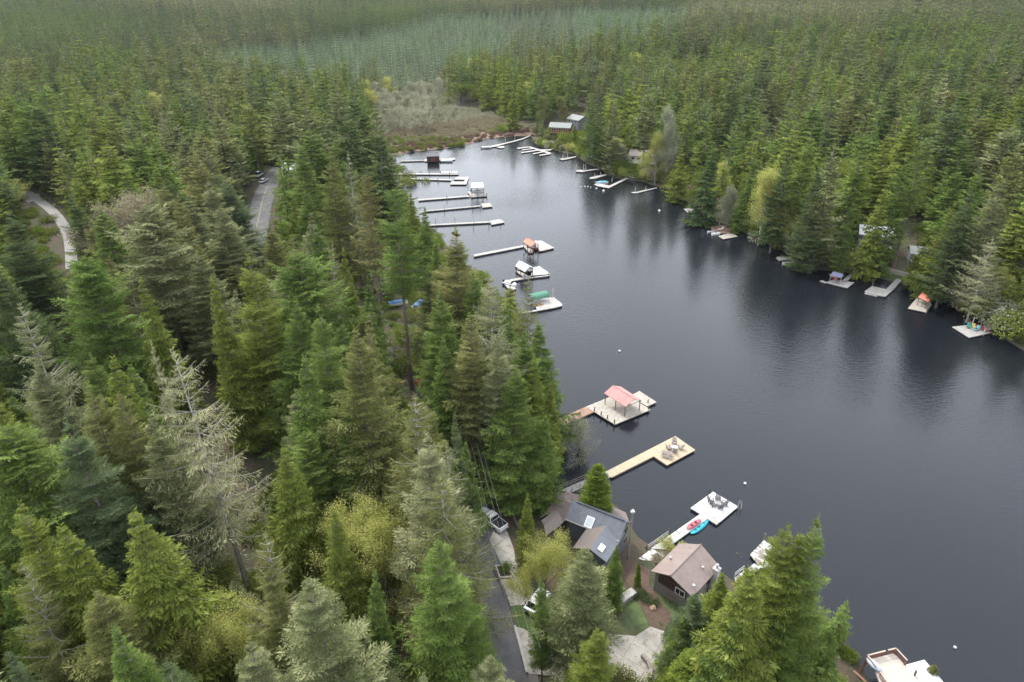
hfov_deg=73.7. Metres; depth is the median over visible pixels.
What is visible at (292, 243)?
sparse fir tree
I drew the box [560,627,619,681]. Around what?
fir tree
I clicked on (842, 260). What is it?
shrub
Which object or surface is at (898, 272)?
retaining wall
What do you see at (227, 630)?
maple tree
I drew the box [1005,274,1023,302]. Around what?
cedar tree
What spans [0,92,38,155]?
fir tree
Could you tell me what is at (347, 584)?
cedar tree
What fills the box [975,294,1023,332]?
shrub
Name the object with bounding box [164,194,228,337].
fir tree
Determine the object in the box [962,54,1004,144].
fir tree
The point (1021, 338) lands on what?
shrub
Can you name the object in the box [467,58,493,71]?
maple tree
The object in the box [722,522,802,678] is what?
fir tree
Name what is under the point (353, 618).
fir tree
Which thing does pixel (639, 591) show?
shrub
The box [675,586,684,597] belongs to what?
window
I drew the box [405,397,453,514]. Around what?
fir tree
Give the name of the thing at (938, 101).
fir tree
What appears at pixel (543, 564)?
maple tree
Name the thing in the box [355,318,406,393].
fir tree
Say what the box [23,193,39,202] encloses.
gravel turnout
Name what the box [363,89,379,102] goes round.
maple tree
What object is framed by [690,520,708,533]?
kayak
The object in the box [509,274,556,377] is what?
sparse fir tree
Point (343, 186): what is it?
cedar tree
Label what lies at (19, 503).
fir tree
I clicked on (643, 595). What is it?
shrub
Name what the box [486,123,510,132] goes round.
shrub
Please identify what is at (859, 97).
fir tree
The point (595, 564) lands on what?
fir tree
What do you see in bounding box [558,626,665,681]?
driveway
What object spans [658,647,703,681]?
young cedar
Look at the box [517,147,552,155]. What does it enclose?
dock
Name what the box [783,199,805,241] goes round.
poplar tree
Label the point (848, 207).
fir tree
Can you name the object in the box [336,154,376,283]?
sparse fir tree
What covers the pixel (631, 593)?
timber ramp
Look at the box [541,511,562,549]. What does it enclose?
porch roof
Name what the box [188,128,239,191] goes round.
fir tree
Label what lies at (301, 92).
fir tree
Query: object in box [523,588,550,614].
parked car
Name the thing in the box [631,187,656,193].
dock
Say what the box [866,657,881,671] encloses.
boat
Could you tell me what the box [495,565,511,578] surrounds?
stone planter
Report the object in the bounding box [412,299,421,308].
motor boat
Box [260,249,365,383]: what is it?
fir tree
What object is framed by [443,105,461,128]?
bare alder
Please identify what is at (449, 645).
fir tree
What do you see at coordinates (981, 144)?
fir tree
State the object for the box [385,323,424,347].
shrub
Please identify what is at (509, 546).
power line
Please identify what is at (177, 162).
maple tree
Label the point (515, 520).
rail fence
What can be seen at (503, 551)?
drive
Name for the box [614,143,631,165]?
poplar tree
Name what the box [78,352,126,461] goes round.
fir tree
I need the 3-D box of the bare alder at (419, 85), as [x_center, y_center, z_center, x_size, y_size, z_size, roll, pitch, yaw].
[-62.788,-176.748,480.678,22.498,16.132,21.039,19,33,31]
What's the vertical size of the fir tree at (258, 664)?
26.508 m
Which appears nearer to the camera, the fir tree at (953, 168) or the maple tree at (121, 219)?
the maple tree at (121, 219)
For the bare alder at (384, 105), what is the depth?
393.72 m
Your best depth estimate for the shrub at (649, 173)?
293.58 m
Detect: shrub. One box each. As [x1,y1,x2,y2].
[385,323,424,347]
[389,346,431,386]
[394,175,429,186]
[398,169,421,176]
[400,397,424,413]
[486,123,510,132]
[498,559,513,573]
[522,123,542,131]
[544,140,553,148]
[553,140,566,148]
[559,132,581,143]
[563,142,575,151]
[576,141,591,153]
[580,147,603,157]
[594,149,612,164]
[606,151,623,164]
[609,158,634,176]
[617,166,626,176]
[633,586,648,603]
[636,589,658,603]
[640,166,663,178]
[648,598,660,606]
[650,551,664,566]
[653,535,687,551]
[659,176,686,193]
[662,587,698,601]
[707,187,723,200]
[713,198,739,216]
[717,202,740,220]
[746,220,758,232]
[747,227,787,246]
[780,229,804,244]
[784,239,840,264]
[799,245,860,272]
[924,273,1001,304]
[931,275,1003,310]
[946,274,1015,300]
[954,284,1000,315]
[962,288,1023,336]
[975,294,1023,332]
[987,306,1023,341]
[1003,330,1023,342]
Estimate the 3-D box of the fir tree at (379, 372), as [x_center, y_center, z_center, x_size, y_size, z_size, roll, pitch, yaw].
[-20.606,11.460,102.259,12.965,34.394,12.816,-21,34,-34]
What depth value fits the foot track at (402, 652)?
84.42 m
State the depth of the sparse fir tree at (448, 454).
81.95 m
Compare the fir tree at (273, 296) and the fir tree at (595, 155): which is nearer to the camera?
the fir tree at (273, 296)
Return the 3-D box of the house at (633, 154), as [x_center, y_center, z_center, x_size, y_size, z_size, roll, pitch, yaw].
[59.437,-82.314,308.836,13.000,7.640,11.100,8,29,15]
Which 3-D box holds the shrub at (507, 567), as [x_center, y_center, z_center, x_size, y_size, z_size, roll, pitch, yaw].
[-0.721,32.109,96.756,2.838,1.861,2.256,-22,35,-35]
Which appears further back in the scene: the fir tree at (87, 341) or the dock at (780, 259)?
the dock at (780, 259)
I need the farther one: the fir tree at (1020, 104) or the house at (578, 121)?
the house at (578, 121)
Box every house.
[282,163,298,179]
[549,122,572,136]
[565,500,630,576]
[566,114,588,130]
[628,149,655,165]
[651,543,721,606]
[855,224,895,258]
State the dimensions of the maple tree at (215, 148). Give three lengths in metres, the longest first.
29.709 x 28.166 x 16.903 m
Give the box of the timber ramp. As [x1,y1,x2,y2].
[620,588,636,607]
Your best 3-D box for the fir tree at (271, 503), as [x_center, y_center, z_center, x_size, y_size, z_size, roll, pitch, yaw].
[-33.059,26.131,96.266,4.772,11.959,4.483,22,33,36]
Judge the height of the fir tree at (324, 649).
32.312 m
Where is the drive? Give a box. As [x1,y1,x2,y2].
[490,530,531,602]
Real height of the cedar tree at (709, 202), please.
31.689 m
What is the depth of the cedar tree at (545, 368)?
119.27 m
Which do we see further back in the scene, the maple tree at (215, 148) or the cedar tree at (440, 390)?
the maple tree at (215, 148)
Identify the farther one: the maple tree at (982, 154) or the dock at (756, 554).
the maple tree at (982, 154)
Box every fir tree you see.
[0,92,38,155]
[0,105,50,185]
[0,157,24,224]
[0,188,9,219]
[0,208,16,250]
[0,210,83,333]
[0,271,99,425]
[0,293,82,398]
[0,422,145,583]
[0,445,66,550]
[0,557,95,681]
[2,499,122,681]
[3,303,109,453]
[3,650,40,681]
[4,97,58,180]
[7,395,40,450]
[14,99,85,192]
[25,387,52,451]
[28,361,111,527]
[34,312,81,375]
[49,420,187,612]
[50,254,173,386]
[60,192,96,278]
[60,588,211,681]
[61,434,123,576]
[63,154,84,207]
[69,207,154,324]
[73,276,118,377]
[77,218,126,312]
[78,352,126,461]
[80,381,165,539]
[82,107,109,166]
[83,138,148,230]
[85,114,136,174]
[94,108,144,179]
[97,141,139,196]
[103,203,228,365]
[105,254,134,341]
[106,390,201,561]
[109,624,173,681]
[120,118,152,185]
[121,135,176,190]
[121,270,182,373]
[128,288,164,364]
[129,110,165,166]
[130,227,185,312]
[132,412,233,593]
[136,347,276,586]
[141,139,187,199]
[149,338,204,505]
[150,94,196,173]
[151,157,187,216]
[151,185,198,270]
[152,178,188,242]
[159,655,197,681]
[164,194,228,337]
[167,94,201,152]
[169,130,198,190]
[172,195,233,306]
[178,156,201,225]
[181,157,248,243]
[181,248,257,364]
[186,289,218,362]
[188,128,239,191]
[192,180,270,274]
[195,145,258,247]
[201,207,274,324]
[207,110,259,189]
[209,180,271,273]
[217,264,266,320]
[219,253,309,440]
[225,289,265,407]
[225,580,265,647]
[233,638,296,681]
[237,530,302,678]
[251,568,297,680]
[256,290,280,335]
[257,266,325,345]
[257,297,329,465]
[258,223,289,294]
[259,91,302,185]
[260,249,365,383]
[264,493,281,551]
[268,270,289,326]
[273,573,414,681]
[274,237,307,274]
[274,388,313,465]
[275,101,335,189]
[278,124,334,202]
[279,77,319,152]
[280,145,335,239]
[286,428,348,523]
[288,189,342,256]
[291,82,333,152]
[301,212,358,294]
[303,249,335,338]
[304,303,358,430]
[311,76,342,147]
[313,326,416,549]
[314,147,359,283]
[319,161,355,234]
[321,83,357,151]
[321,111,381,187]
[321,241,359,356]
[322,131,366,190]
[325,410,384,527]
[326,323,353,409]
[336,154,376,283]
[340,88,370,165]
[345,346,412,438]
[346,172,391,333]
[350,613,380,674]
[352,103,394,193]
[353,311,416,489]
[354,128,403,188]
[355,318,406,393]
[357,103,409,197]
[358,123,425,248]
[360,276,397,356]
[371,188,434,389]
[380,392,472,578]
[384,472,524,650]
[386,431,484,629]
[392,539,503,681]
[404,262,449,337]
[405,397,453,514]
[406,224,515,375]
[406,443,502,581]
[409,266,441,378]
[413,290,461,417]
[419,673,427,681]
[424,279,487,330]
[435,312,497,477]
[436,602,496,676]
[445,412,487,533]
[452,270,499,363]
[454,275,544,444]
[461,654,513,681]
[463,334,528,482]
[468,268,488,314]
[474,364,565,516]
[482,314,505,353]
[482,406,511,487]
[506,330,554,422]
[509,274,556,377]
[526,578,557,681]
[529,548,624,681]
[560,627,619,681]
[578,100,598,164]
[584,91,611,170]
[593,561,610,608]
[595,96,627,175]
[628,89,660,178]
[656,592,712,666]
[694,64,728,142]
[707,80,748,155]
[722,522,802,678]
[733,48,778,129]
[748,145,799,252]
[759,613,815,681]
[764,514,832,681]
[779,135,818,235]
[780,168,827,274]
[790,141,850,270]
[822,121,874,243]
[823,203,857,276]
[826,60,874,145]
[852,136,899,219]
[865,78,905,156]
[866,153,913,274]
[889,100,976,207]
[889,141,936,268]
[912,190,981,307]
[917,163,991,276]
[919,164,967,239]
[920,72,949,140]
[922,81,976,168]
[925,132,976,211]
[940,238,1020,322]
[941,84,980,151]
[944,179,1008,310]
[949,115,992,175]
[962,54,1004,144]
[962,123,1023,207]
[971,138,1023,238]
[972,108,1023,196]
[988,90,1023,139]
[1006,162,1023,216]
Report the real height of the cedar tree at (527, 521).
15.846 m
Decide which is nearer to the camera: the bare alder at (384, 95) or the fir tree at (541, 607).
the fir tree at (541, 607)
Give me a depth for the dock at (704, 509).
111.72 m
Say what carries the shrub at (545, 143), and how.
on the ground
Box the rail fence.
[492,506,518,528]
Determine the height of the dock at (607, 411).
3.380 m
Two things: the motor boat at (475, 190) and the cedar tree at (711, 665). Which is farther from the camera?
the motor boat at (475, 190)
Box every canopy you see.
[471,182,483,196]
[527,291,549,299]
[829,271,842,282]
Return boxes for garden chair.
[672,437,676,444]
[721,499,729,506]
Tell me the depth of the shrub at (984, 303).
172.66 m
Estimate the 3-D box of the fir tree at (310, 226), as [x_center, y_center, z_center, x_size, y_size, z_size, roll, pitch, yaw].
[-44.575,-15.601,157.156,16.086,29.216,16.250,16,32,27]
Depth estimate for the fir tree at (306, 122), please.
229.69 m
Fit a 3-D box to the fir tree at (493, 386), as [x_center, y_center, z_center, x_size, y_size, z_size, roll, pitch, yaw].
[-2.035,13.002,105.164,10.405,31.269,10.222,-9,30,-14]
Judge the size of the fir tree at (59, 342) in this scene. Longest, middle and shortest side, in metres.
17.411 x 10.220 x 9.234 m
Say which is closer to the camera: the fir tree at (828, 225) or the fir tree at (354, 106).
the fir tree at (828, 225)
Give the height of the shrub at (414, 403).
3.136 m
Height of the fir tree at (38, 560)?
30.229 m
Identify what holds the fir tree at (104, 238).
on the ground
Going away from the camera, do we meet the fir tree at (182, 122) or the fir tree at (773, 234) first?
the fir tree at (773, 234)
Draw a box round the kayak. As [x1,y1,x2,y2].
[686,519,700,528]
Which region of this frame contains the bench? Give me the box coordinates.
[661,450,672,457]
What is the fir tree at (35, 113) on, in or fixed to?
on the ground
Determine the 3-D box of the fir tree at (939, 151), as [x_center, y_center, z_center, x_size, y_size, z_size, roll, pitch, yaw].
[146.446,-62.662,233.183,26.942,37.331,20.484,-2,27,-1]
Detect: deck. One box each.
[639,549,662,560]
[853,648,918,681]
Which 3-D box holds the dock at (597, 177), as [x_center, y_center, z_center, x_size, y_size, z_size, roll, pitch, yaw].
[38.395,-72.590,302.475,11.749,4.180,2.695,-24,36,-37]
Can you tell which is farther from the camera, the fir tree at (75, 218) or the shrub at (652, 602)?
the fir tree at (75, 218)
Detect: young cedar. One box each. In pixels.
[579,463,613,512]
[633,563,641,587]
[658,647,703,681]
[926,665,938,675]
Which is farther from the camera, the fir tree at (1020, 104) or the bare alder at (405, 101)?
the bare alder at (405, 101)
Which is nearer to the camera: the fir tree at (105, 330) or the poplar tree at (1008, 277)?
the fir tree at (105, 330)
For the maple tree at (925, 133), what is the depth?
285.13 m
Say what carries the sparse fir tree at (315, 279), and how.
on the ground
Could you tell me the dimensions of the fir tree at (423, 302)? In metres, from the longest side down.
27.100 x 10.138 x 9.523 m
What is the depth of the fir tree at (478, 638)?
72.78 m
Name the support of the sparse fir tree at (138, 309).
on the ground
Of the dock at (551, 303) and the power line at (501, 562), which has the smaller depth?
the power line at (501, 562)
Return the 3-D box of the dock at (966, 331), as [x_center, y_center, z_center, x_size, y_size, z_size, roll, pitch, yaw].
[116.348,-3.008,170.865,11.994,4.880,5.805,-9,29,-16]
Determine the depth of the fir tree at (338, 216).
175.34 m
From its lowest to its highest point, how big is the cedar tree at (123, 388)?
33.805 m
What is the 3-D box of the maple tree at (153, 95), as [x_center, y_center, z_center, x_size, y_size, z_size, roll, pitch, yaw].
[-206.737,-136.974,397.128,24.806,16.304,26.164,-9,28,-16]
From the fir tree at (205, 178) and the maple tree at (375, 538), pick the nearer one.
the maple tree at (375, 538)
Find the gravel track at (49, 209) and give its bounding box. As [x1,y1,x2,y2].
[25,191,76,268]
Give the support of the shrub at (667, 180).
on the ground
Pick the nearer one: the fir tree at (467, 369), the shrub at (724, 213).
the fir tree at (467, 369)
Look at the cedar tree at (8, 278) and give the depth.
142.55 m
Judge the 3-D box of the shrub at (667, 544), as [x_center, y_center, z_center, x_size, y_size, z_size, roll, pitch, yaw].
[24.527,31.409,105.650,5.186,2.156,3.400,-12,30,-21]
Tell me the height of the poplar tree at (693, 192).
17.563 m
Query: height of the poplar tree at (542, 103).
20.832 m
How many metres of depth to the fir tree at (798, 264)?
199.72 m
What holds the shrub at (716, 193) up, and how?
on the ground
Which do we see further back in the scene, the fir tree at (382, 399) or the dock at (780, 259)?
the dock at (780, 259)
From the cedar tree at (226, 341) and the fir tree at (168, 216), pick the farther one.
the fir tree at (168, 216)
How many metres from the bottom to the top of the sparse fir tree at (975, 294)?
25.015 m
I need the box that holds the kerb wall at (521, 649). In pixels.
[514,625,527,672]
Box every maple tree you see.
[0,178,33,208]
[52,74,83,91]
[59,184,163,271]
[140,91,170,109]
[159,77,185,89]
[160,577,266,681]
[164,155,192,172]
[189,138,240,161]
[268,62,290,73]
[303,489,417,622]
[357,78,370,94]
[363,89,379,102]
[379,76,396,91]
[449,84,483,100]
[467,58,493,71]
[500,525,582,607]
[515,81,552,94]
[564,80,603,102]
[589,66,615,78]
[629,53,642,64]
[715,52,762,68]
[805,157,882,201]
[884,46,903,63]
[910,120,957,145]
[911,87,976,115]
[940,48,975,69]
[948,165,1022,199]
[962,141,1008,169]
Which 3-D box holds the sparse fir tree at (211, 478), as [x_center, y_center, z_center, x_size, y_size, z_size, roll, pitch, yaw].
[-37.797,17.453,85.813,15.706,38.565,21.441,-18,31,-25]
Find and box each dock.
[398,171,457,174]
[400,158,454,161]
[400,177,468,184]
[418,192,486,201]
[422,201,492,212]
[428,213,504,226]
[473,241,553,256]
[491,135,529,148]
[502,281,515,289]
[509,266,549,281]
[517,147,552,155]
[522,291,561,313]
[559,153,575,160]
[560,391,655,425]
[576,164,597,172]
[590,173,606,179]
[594,178,628,188]
[606,436,694,477]
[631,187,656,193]
[646,489,737,548]
[711,222,740,239]
[734,533,773,580]
[776,257,792,265]
[820,270,854,288]
[864,279,900,297]
[906,660,942,681]
[908,296,931,313]
[952,317,996,338]
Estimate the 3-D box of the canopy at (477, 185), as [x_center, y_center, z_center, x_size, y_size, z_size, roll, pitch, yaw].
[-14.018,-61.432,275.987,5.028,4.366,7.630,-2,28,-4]
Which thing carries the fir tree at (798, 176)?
on the ground
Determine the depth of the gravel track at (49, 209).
231.19 m
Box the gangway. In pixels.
[562,471,610,492]
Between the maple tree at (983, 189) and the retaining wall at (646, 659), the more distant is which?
the maple tree at (983, 189)
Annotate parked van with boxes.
[255,171,263,176]
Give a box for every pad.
[500,579,524,605]
[517,627,557,675]
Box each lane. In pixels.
[360,307,483,503]
[471,504,528,681]
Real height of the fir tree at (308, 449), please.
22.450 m
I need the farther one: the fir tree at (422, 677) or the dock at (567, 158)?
the dock at (567, 158)
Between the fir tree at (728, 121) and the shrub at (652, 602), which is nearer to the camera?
the shrub at (652, 602)
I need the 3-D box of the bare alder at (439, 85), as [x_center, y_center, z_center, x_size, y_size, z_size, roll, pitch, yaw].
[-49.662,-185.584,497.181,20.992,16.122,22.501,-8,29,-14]
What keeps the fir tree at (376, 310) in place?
on the ground
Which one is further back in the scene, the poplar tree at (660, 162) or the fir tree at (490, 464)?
the poplar tree at (660, 162)
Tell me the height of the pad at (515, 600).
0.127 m
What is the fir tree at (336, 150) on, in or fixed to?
on the ground
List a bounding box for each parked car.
[259,178,268,182]
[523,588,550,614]
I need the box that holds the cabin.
[906,245,930,266]
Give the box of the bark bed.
[625,562,672,630]
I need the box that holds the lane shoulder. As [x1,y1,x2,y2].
[514,605,538,681]
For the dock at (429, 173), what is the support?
on the water
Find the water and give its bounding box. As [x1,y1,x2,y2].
[383,136,1023,681]
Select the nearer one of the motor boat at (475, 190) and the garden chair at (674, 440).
the garden chair at (674, 440)
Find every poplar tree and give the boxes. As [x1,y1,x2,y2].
[533,94,549,126]
[557,95,568,122]
[606,138,623,158]
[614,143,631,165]
[636,129,668,184]
[653,143,669,166]
[656,103,681,173]
[685,171,706,207]
[714,161,733,194]
[715,184,739,228]
[743,162,794,249]
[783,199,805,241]
[801,189,840,224]
[812,223,834,246]
[983,264,1015,293]
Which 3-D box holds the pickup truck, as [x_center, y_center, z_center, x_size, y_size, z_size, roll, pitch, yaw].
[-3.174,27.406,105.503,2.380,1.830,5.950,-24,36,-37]
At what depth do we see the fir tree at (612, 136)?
298.60 m
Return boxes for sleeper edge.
[493,569,528,675]
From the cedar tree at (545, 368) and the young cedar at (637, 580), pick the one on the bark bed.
the young cedar at (637, 580)
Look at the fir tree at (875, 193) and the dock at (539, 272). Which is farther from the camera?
the fir tree at (875, 193)
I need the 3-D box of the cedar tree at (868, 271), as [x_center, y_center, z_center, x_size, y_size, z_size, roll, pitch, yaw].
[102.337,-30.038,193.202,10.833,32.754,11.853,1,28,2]
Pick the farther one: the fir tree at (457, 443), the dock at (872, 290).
the dock at (872, 290)
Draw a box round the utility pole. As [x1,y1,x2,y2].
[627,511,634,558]
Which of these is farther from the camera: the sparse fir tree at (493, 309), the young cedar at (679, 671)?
the sparse fir tree at (493, 309)
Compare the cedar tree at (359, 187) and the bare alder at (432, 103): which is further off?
the bare alder at (432, 103)
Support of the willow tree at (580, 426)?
on the ground
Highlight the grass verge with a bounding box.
[511,605,534,630]
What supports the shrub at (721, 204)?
on the ground
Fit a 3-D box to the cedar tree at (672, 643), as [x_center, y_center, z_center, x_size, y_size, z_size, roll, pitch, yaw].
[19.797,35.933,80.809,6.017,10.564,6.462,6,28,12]
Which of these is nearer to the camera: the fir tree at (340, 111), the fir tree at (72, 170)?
the fir tree at (72, 170)
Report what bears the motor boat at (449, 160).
on the water
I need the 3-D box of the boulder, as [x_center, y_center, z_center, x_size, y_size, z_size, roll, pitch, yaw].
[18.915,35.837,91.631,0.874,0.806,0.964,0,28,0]
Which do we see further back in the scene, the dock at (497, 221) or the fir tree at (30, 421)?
the dock at (497, 221)
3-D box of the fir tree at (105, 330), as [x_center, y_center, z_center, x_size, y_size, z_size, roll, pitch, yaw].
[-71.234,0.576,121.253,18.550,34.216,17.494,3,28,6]
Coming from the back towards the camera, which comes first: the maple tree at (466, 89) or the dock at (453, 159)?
the maple tree at (466, 89)
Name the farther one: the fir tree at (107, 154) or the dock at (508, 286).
the fir tree at (107, 154)
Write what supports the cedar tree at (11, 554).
on the ground
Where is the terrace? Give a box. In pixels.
[540,489,579,521]
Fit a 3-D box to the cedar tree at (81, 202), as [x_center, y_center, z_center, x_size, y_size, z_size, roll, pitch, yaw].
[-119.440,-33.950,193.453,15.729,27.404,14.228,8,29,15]
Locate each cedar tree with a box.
[0,226,18,265]
[0,263,38,336]
[0,313,75,404]
[0,382,25,417]
[0,402,40,454]
[0,507,40,583]
[0,554,21,681]
[0,563,58,681]
[50,521,150,671]
[65,174,98,255]
[67,150,107,245]
[83,380,98,425]
[98,200,127,261]
[107,354,202,532]
[113,505,263,681]
[114,170,153,267]
[127,364,200,485]
[131,173,154,205]
[138,275,209,437]
[152,167,171,213]
[209,275,268,455]
[254,444,348,599]
[270,354,344,540]
[286,195,303,261]
[305,223,362,323]
[319,508,387,645]
[326,173,369,269]
[336,246,363,340]
[349,169,387,251]
[362,302,410,413]
[366,568,403,681]
[398,191,424,275]
[407,207,445,288]
[421,238,442,302]
[422,336,471,466]
[461,442,493,537]
[499,305,522,377]
[502,88,523,131]
[513,494,538,579]
[522,357,563,481]
[522,413,566,517]
[530,322,580,453]
[544,380,565,477]
[569,124,577,142]
[601,544,629,613]
[624,136,632,158]
[652,613,691,676]
[665,145,689,203]
[677,147,722,227]
[685,619,751,681]
[688,565,779,681]
[697,572,730,650]
[727,185,745,234]
[730,171,754,231]
[754,531,832,681]
[756,124,806,215]
[794,97,827,179]
[805,621,842,681]
[825,151,873,235]
[846,177,890,282]
[874,116,920,201]
[884,105,918,181]
[899,220,935,287]
[902,201,956,302]
[916,113,960,190]
[977,207,1023,282]
[998,185,1023,236]
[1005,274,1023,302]
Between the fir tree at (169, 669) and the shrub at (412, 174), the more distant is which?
the shrub at (412, 174)
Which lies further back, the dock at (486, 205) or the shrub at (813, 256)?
the dock at (486, 205)
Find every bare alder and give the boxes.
[364,113,388,137]
[369,81,383,94]
[372,87,394,105]
[377,101,388,123]
[382,104,411,127]
[387,89,404,107]
[394,107,432,130]
[399,95,417,111]
[401,80,418,97]
[402,105,434,127]
[405,80,436,94]
[411,91,429,109]
[421,83,433,98]
[425,93,437,113]
[430,77,454,91]
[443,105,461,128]
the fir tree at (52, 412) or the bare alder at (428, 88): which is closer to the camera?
the fir tree at (52, 412)
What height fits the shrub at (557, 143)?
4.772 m
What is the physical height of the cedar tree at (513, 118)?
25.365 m
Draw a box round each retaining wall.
[502,564,524,591]
[641,653,652,680]
[859,263,909,276]
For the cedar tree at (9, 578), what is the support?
on the ground
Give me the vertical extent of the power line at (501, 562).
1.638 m
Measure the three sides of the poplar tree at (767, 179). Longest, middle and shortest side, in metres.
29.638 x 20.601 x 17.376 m
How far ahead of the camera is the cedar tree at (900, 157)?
235.63 m
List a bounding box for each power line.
[465,437,520,652]
[469,436,526,651]
[477,429,540,648]
[479,453,534,649]
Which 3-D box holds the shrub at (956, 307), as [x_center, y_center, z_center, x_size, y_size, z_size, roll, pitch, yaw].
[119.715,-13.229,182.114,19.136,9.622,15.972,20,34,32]
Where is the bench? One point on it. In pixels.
(666, 452)
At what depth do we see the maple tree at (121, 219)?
168.12 m
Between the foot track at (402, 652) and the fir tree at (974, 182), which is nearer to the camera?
the foot track at (402, 652)
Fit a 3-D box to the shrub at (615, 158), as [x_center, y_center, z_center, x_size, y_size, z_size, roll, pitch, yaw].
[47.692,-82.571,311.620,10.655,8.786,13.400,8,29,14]
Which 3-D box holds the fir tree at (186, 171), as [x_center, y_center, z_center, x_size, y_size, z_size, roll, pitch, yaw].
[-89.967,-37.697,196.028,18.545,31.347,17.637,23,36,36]
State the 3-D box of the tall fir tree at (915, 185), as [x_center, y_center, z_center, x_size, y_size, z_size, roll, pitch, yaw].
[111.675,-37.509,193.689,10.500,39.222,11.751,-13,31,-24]
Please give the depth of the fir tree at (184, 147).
231.39 m
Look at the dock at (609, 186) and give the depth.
290.24 m
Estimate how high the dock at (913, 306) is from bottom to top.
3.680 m
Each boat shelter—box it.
[516,261,532,279]
[523,237,538,253]
[604,385,641,416]
[917,293,930,308]
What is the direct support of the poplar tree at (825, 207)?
on the ground
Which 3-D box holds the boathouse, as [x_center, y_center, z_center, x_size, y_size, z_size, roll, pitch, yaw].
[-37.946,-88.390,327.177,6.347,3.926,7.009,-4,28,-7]
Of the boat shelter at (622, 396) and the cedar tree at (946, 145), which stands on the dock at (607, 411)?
the boat shelter at (622, 396)
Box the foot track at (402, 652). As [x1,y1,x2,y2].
[390,600,416,681]
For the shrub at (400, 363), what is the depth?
144.55 m
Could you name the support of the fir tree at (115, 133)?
on the ground
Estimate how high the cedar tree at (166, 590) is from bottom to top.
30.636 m
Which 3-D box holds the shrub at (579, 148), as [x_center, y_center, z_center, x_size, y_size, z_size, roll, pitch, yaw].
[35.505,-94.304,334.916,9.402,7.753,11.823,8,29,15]
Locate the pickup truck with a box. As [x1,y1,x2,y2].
[480,507,508,532]
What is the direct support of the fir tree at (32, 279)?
on the ground
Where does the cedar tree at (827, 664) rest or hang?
on the ground
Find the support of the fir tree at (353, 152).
on the ground
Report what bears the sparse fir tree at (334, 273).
on the ground
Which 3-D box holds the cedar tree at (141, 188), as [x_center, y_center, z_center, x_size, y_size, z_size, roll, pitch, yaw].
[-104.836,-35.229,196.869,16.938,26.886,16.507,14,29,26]
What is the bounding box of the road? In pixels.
[245,167,281,252]
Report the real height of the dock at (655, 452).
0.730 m
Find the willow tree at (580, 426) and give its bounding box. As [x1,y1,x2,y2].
[558,413,600,471]
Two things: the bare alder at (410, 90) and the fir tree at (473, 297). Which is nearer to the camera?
the fir tree at (473, 297)
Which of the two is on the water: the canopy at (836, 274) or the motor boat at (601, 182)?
the motor boat at (601, 182)
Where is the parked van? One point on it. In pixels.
(257, 173)
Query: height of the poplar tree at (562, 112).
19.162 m
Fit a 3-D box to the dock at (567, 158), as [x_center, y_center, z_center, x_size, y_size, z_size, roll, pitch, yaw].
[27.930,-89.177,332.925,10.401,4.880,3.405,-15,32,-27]
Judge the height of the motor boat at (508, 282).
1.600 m
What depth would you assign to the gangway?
116.40 m
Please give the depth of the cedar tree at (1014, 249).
184.23 m
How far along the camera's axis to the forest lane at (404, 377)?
143.22 m
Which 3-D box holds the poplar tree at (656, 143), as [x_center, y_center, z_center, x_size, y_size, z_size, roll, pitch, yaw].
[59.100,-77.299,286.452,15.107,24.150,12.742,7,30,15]
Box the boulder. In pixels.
[649,605,655,610]
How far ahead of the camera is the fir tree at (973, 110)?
259.53 m
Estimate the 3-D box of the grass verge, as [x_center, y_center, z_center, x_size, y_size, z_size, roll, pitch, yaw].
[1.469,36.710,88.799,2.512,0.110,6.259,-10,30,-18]
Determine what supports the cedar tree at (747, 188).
on the ground
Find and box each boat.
[386,299,407,306]
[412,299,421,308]
[440,159,452,161]
[440,171,458,173]
[470,189,484,192]
[502,279,515,286]
[515,267,531,272]
[596,181,607,183]
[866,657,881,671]
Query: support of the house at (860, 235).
on the ground
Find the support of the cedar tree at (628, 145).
on the ground
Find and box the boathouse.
[426,152,439,161]
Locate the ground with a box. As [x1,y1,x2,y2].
[0,0,1023,681]

